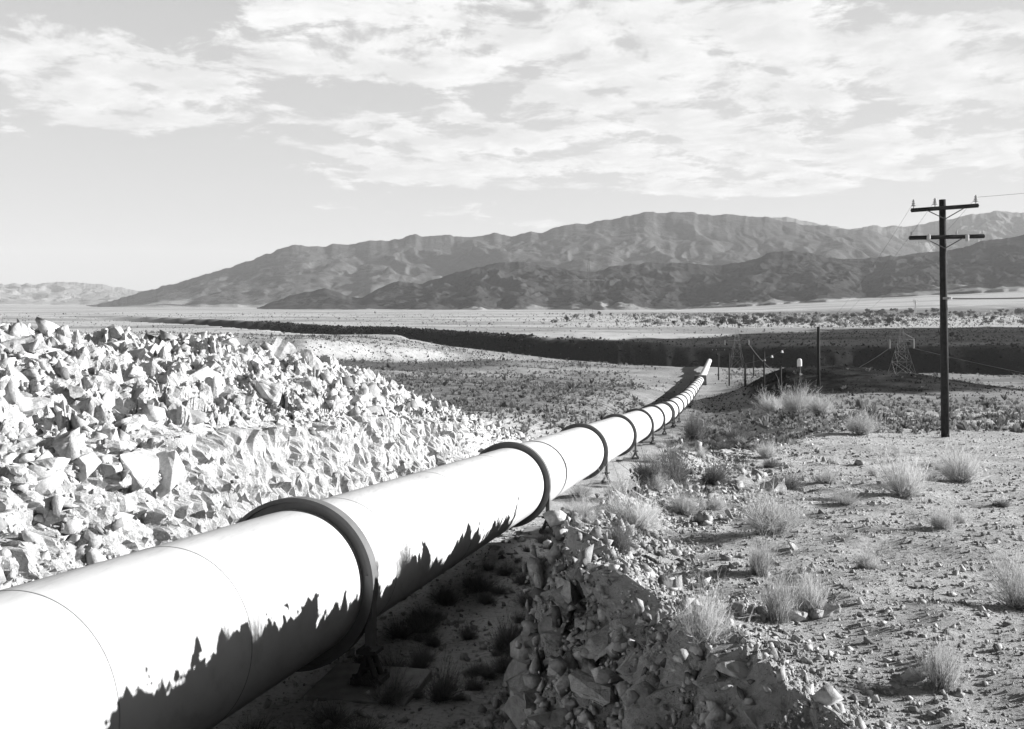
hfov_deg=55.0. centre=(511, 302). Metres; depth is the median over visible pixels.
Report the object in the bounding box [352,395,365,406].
boulder
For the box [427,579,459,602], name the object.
brush clump
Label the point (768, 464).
brush clump
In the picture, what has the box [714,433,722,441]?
brush clump
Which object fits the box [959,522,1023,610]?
dry shrub
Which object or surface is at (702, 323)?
valley tree
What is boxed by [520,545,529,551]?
brush clump
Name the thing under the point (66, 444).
rubble blocks
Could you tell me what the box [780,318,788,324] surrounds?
valley tree
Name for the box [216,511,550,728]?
trench stones
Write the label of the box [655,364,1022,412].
mound stones
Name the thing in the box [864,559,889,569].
grass tuft
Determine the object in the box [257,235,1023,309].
hills
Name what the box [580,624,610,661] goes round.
boulder
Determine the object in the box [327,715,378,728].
brush clump
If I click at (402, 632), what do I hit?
brush clump
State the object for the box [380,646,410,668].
brush clump
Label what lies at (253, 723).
brush clump
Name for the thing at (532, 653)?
boulder
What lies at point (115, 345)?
boulder
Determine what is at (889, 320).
valley tree
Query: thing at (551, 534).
brush clump
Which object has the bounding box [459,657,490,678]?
brush clump
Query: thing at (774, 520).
dry shrub
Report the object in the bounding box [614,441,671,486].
brush clump
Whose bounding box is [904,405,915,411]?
grass tuft
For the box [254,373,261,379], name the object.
boulder
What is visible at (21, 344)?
boulder
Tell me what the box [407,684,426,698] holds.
brush clump
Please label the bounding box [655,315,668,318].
valley tree
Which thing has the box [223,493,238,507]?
boulder
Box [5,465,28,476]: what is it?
boulder
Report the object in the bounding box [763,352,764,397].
utility pole
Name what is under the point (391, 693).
brush clump
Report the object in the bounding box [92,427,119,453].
boulder
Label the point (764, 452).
dry shrub
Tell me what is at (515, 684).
boulder
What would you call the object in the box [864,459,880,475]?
dry shrub
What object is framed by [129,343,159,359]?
boulder
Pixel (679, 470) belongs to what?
brush clump
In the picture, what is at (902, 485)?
dry shrub
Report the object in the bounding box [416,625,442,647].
brush clump
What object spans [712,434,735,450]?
brush clump
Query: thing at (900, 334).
transmission tower
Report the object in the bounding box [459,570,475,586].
brush clump
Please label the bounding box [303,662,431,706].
concrete pad
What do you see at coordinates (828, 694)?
lip stones
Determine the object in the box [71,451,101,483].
boulder
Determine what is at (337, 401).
boulder
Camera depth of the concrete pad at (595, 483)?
50.40 m
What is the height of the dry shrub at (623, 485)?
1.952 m
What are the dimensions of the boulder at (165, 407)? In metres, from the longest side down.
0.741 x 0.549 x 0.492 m
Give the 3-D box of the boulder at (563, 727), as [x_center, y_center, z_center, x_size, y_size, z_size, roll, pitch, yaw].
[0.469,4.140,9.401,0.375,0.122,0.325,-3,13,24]
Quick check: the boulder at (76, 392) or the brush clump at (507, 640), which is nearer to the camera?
the brush clump at (507, 640)
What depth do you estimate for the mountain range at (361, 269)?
8555.69 m
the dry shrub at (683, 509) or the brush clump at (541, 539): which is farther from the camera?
the brush clump at (541, 539)
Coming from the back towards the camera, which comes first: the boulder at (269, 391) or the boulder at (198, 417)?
the boulder at (269, 391)
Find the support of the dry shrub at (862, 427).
on the ground at (278, 459)
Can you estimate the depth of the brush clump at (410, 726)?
13.93 m
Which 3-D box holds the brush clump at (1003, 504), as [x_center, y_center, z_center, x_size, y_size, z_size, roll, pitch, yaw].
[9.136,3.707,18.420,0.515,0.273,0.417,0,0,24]
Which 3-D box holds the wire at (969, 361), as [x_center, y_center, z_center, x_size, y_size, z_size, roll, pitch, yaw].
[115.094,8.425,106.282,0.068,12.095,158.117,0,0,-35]
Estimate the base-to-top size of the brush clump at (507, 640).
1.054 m
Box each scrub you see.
[2,312,1022,358]
[91,329,1023,484]
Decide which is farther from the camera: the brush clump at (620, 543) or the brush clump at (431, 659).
the brush clump at (431, 659)
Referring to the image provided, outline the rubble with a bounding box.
[0,318,534,588]
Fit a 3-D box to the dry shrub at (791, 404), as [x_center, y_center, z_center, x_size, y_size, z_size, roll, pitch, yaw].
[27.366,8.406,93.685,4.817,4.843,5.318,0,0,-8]
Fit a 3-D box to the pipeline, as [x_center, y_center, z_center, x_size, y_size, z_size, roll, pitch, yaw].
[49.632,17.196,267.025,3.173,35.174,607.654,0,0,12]
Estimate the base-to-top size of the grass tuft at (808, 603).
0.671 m
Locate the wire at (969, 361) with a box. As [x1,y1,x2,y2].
[914,348,1022,372]
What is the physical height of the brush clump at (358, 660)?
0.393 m
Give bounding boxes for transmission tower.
[573,261,594,322]
[725,329,747,381]
[888,329,915,374]
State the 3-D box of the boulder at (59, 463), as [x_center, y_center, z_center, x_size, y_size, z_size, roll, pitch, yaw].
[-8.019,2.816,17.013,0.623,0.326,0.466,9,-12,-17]
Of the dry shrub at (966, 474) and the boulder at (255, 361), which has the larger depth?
the boulder at (255, 361)
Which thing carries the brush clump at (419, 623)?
on the ground at (278, 459)
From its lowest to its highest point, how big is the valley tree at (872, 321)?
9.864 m
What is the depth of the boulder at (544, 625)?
10.62 m
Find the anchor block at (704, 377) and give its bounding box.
[694,375,706,384]
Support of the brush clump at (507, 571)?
on the ground at (278, 459)
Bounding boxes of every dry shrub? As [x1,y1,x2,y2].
[561,486,608,522]
[568,475,603,497]
[580,443,670,535]
[597,466,638,497]
[638,463,678,491]
[654,442,664,447]
[660,474,712,515]
[663,565,757,651]
[694,441,708,456]
[702,485,733,509]
[721,445,820,537]
[750,387,784,412]
[751,437,781,458]
[774,368,817,413]
[800,387,839,415]
[824,449,842,464]
[841,406,890,435]
[859,418,943,498]
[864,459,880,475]
[923,427,996,482]
[923,499,962,529]
[924,472,934,481]
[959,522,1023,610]
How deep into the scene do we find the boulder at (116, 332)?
28.68 m
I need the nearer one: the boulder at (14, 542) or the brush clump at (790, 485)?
the boulder at (14, 542)
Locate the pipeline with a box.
[0,359,711,728]
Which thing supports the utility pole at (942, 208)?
on the ground at (278, 459)
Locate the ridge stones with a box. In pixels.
[599,416,926,655]
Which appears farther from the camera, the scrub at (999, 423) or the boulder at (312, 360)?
the scrub at (999, 423)
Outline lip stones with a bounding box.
[519,451,870,728]
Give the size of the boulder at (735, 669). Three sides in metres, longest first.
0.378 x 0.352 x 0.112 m
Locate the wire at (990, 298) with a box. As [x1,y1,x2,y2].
[952,297,1023,298]
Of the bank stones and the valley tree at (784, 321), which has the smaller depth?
the bank stones
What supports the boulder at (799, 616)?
on the ground at (278, 459)
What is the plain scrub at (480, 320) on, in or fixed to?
on the ground at (278, 459)
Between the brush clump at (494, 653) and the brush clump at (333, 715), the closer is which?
the brush clump at (333, 715)
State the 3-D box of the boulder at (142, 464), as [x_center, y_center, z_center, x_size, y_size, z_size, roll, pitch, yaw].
[-7.165,3.248,19.033,0.622,0.801,1.217,0,0,-11]
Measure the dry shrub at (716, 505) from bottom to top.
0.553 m
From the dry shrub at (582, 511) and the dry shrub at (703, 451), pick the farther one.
the dry shrub at (703, 451)
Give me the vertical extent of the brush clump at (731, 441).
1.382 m
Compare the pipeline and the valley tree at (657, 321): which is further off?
the valley tree at (657, 321)
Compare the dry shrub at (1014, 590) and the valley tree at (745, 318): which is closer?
the dry shrub at (1014, 590)
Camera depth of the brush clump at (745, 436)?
67.80 m
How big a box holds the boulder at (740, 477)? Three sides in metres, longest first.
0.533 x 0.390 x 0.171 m
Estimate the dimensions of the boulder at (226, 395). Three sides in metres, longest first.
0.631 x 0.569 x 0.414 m
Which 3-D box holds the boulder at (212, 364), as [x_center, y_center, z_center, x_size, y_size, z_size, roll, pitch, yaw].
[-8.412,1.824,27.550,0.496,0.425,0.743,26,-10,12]
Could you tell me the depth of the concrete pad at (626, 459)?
67.44 m
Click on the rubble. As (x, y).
(298, 403)
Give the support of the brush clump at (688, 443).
on the ground at (278, 459)
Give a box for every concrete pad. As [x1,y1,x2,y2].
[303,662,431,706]
[519,526,549,538]
[587,480,624,487]
[622,457,645,461]
[655,433,671,435]
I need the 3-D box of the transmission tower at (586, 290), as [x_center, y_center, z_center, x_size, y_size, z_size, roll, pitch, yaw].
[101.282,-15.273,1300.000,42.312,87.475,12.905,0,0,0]
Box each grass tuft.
[743,518,787,578]
[751,547,816,624]
[784,560,838,612]
[805,468,848,483]
[821,491,864,505]
[851,537,890,568]
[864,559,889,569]
[900,623,980,693]
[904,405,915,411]
[948,504,971,523]
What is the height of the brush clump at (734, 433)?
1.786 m
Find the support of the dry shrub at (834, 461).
on the ground at (278, 459)
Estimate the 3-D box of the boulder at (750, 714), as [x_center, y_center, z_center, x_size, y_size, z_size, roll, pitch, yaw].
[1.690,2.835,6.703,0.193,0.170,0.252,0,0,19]
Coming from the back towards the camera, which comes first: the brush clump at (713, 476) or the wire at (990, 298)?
the wire at (990, 298)
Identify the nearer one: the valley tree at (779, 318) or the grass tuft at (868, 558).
the grass tuft at (868, 558)
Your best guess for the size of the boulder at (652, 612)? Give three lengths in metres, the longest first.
0.370 x 0.240 x 0.135 m
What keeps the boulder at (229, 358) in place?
on the ground at (278, 459)
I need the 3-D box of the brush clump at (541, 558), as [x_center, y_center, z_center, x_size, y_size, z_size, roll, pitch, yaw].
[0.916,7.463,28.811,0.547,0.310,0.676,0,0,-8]
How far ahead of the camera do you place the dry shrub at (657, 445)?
81.02 m
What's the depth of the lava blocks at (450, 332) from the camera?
900.52 m
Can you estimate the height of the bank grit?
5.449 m
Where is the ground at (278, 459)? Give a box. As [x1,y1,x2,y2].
[0,291,1023,728]
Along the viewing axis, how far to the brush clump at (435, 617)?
21.48 m
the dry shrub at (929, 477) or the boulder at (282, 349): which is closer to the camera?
the dry shrub at (929, 477)
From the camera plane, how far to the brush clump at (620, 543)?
11.82 m
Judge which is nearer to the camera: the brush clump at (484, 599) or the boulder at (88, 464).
the boulder at (88, 464)
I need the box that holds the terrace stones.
[70,330,531,361]
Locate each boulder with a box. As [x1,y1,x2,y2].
[1,335,44,352]
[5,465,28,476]
[7,540,28,546]
[10,438,40,452]
[23,397,50,416]
[28,457,70,470]
[69,385,83,399]
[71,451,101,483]
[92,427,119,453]
[96,324,123,339]
[108,339,132,351]
[116,332,127,349]
[119,448,158,490]
[128,366,142,377]
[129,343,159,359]
[133,348,154,359]
[147,378,155,384]
[147,397,155,404]
[155,450,185,497]
[157,375,172,384]
[163,405,168,414]
[167,402,206,423]
[186,366,221,386]
[206,360,222,369]
[219,391,232,399]
[222,356,231,361]
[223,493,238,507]
[251,357,264,366]
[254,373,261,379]
[255,380,282,403]
[271,336,296,363]
[293,376,321,392]
[299,349,321,369]
[327,394,341,410]
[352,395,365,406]
[365,367,374,377]
[366,405,383,414]
[426,418,434,433]
[450,418,459,428]
[499,688,541,728]
[503,659,531,686]
[505,670,546,696]
[523,694,536,724]
[526,707,573,728]
[530,638,544,666]
[538,613,571,634]
[542,605,556,617]
[546,726,575,728]
[555,576,572,603]
[568,669,619,705]
[572,692,583,698]
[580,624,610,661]
[616,648,642,675]
[635,602,670,625]
[715,660,747,678]
[735,474,756,485]
[744,709,757,728]
[760,478,786,491]
[786,610,807,621]
[788,542,798,549]
[808,602,839,617]
[900,667,925,681]
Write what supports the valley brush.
on the ground at (278, 459)
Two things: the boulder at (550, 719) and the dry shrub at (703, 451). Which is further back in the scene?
the dry shrub at (703, 451)
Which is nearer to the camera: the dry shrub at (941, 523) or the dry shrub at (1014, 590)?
the dry shrub at (1014, 590)
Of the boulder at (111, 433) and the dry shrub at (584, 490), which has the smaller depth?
the boulder at (111, 433)
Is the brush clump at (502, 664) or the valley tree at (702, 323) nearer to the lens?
the brush clump at (502, 664)
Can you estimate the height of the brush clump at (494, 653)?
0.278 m
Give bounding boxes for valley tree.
[639,317,652,323]
[651,319,664,324]
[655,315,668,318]
[697,320,706,326]
[713,316,727,319]
[726,318,737,326]
[740,317,752,322]
[769,316,783,320]
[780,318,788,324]
[798,317,807,322]
[812,317,824,322]
[868,318,876,324]
[882,317,895,324]
[995,320,1013,325]
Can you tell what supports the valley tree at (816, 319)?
on the ground at (278, 459)
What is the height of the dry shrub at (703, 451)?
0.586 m
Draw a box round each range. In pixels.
[0,282,140,304]
[86,212,917,307]
[772,211,1023,252]
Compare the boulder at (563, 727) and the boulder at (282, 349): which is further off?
the boulder at (282, 349)
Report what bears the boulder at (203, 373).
on the ground at (278, 459)
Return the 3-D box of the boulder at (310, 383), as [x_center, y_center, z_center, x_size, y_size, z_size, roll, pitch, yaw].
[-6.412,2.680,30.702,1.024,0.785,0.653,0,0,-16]
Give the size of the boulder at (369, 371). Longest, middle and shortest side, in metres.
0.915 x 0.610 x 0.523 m
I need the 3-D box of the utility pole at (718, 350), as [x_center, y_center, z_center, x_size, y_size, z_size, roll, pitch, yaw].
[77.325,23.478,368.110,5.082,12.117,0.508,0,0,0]
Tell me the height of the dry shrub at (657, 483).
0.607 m
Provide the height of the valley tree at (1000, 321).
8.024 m
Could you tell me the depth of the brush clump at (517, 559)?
28.31 m
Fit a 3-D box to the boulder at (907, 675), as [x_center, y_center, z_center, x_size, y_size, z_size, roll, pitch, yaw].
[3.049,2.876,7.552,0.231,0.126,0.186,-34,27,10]
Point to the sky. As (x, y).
(145, 145)
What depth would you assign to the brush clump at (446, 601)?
23.37 m
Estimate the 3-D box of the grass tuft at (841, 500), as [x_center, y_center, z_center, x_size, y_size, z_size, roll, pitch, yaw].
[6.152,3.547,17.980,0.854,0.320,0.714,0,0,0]
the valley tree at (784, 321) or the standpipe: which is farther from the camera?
the valley tree at (784, 321)
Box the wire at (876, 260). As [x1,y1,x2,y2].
[817,207,910,328]
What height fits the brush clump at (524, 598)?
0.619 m
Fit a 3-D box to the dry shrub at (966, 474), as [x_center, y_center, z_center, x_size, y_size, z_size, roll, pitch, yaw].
[9.973,3.313,21.883,1.536,1.537,1.695,0,0,27]
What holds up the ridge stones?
on the ground at (278, 459)
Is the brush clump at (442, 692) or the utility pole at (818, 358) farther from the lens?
the utility pole at (818, 358)
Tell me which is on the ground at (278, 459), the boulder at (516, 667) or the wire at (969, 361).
the boulder at (516, 667)
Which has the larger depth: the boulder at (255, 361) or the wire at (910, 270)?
the wire at (910, 270)
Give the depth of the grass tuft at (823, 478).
22.55 m
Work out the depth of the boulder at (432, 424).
36.54 m
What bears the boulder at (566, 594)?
on the ground at (278, 459)
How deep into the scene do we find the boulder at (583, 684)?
8.64 m
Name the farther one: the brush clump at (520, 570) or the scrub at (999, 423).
the scrub at (999, 423)
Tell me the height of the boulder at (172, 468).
0.915 m
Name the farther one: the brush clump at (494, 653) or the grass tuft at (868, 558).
the brush clump at (494, 653)
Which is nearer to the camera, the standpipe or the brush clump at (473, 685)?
the brush clump at (473, 685)
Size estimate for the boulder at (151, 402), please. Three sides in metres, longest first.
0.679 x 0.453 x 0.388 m
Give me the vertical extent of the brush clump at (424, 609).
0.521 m
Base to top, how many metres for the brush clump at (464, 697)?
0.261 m
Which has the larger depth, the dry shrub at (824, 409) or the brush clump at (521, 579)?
the dry shrub at (824, 409)
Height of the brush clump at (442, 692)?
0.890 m
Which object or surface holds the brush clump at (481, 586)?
on the ground at (278, 459)
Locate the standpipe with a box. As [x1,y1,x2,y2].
[797,358,801,366]
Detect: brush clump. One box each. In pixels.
[227,706,279,728]
[298,694,368,728]
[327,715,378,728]
[336,710,401,728]
[347,649,381,663]
[363,662,432,709]
[378,613,423,640]
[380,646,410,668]
[392,714,450,728]
[396,608,451,635]
[401,608,427,623]
[402,644,439,668]
[407,601,434,620]
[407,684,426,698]
[410,641,442,661]
[414,607,449,625]
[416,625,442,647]
[421,646,470,706]
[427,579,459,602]
[428,583,460,606]
[453,616,484,640]
[454,688,470,700]
[457,563,504,594]
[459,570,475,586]
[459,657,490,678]
[461,668,489,691]
[469,588,498,604]
[473,659,500,680]
[481,557,497,570]
[482,601,522,653]
[486,642,512,673]
[490,644,503,656]
[491,582,517,594]
[493,559,521,576]
[505,583,536,606]
[508,566,529,585]
[512,554,522,562]
[512,610,525,623]
[516,560,527,572]
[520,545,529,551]
[533,535,549,543]
[538,555,547,561]
[539,528,554,537]
[599,500,647,555]
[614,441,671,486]
[639,426,701,487]
[679,397,715,441]
[681,438,695,447]
[692,449,740,485]
[701,436,713,446]
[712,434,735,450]
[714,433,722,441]
[719,421,752,439]
[726,429,745,446]
[740,429,754,440]
[759,454,783,467]
[766,467,820,491]
[987,493,1012,507]
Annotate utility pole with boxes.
[712,349,724,379]
[728,353,729,385]
[744,363,745,386]
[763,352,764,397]
[779,366,781,394]
[817,327,819,391]
[909,195,984,436]
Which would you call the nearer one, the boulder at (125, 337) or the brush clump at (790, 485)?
the brush clump at (790, 485)
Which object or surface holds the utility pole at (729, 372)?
on the ground at (278, 459)
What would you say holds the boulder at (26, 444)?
on the ground at (278, 459)
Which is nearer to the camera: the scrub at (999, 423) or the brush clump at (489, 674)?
the brush clump at (489, 674)
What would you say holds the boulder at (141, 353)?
on the ground at (278, 459)
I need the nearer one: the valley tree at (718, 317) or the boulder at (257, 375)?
the boulder at (257, 375)
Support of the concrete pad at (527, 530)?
on the ground at (278, 459)
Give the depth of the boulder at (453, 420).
40.35 m
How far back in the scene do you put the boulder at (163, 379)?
23.54 m
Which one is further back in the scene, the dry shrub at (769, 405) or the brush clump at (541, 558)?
the dry shrub at (769, 405)
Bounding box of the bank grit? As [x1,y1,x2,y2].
[468,452,924,728]
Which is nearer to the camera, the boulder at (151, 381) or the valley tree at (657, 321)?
the boulder at (151, 381)
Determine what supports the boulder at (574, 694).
on the ground at (278, 459)
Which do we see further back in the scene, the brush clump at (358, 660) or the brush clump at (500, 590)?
the brush clump at (500, 590)
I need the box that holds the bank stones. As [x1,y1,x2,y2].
[469,439,767,728]
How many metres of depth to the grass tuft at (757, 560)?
11.56 m
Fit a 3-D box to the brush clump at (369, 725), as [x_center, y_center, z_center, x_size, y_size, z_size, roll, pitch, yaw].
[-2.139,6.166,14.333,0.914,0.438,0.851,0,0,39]
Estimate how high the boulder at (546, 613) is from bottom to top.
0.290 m
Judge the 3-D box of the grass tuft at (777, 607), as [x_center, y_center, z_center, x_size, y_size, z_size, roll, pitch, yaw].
[2.504,2.566,9.038,0.590,0.779,0.589,0,0,19]
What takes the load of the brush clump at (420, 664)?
on the ground at (278, 459)
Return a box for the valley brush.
[542,311,1023,327]
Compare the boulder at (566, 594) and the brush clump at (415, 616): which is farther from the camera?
the brush clump at (415, 616)
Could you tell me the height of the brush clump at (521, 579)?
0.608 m
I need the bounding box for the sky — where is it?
[0,0,1023,290]
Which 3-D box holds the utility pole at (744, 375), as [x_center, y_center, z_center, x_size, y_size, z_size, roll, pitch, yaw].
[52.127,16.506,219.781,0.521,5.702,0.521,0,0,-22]
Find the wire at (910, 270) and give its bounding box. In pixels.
[828,213,962,329]
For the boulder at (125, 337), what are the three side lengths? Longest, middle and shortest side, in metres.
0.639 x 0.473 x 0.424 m
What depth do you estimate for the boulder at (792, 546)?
13.38 m
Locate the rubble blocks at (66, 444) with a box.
[0,313,533,577]
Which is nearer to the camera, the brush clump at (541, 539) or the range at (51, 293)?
the brush clump at (541, 539)
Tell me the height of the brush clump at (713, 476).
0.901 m
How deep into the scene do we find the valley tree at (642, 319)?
1265.74 m
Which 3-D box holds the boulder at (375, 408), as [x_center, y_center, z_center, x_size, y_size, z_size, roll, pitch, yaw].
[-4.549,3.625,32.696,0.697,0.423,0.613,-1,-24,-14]
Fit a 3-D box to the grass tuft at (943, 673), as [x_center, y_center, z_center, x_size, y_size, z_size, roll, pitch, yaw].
[3.246,2.633,7.398,0.551,0.548,0.461,0,0,-11]
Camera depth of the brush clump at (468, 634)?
19.93 m
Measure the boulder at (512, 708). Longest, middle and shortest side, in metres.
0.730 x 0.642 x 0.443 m
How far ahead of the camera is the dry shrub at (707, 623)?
7.46 m
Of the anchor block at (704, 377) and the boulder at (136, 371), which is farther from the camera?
the anchor block at (704, 377)
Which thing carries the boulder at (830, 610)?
on the ground at (278, 459)
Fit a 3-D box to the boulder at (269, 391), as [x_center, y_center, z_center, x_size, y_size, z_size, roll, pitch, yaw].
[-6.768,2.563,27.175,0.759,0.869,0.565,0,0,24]
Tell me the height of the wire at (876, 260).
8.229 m
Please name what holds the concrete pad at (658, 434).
on the ground at (278, 459)
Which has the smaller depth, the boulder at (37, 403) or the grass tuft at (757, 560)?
the grass tuft at (757, 560)
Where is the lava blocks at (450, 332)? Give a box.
[252,320,1023,374]
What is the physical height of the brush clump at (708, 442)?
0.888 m
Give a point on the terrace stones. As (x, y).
(519, 359)
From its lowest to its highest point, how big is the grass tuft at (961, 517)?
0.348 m
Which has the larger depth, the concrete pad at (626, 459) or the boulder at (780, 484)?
the concrete pad at (626, 459)
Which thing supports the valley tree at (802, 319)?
on the ground at (278, 459)
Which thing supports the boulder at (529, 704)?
on the ground at (278, 459)
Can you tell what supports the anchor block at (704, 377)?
on the ground at (278, 459)
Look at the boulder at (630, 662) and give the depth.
8.64 m
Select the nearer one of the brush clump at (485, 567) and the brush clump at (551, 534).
the brush clump at (485, 567)
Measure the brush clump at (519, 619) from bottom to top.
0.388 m
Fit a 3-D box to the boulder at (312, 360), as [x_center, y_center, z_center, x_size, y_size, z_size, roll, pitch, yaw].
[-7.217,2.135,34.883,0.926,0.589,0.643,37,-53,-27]
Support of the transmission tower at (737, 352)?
on the ground at (278, 459)
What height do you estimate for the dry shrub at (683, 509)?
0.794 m
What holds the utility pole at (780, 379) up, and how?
on the ground at (278, 459)
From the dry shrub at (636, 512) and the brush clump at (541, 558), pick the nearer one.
the dry shrub at (636, 512)
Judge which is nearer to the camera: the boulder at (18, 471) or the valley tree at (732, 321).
the boulder at (18, 471)
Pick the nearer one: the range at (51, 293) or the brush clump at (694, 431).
the brush clump at (694, 431)

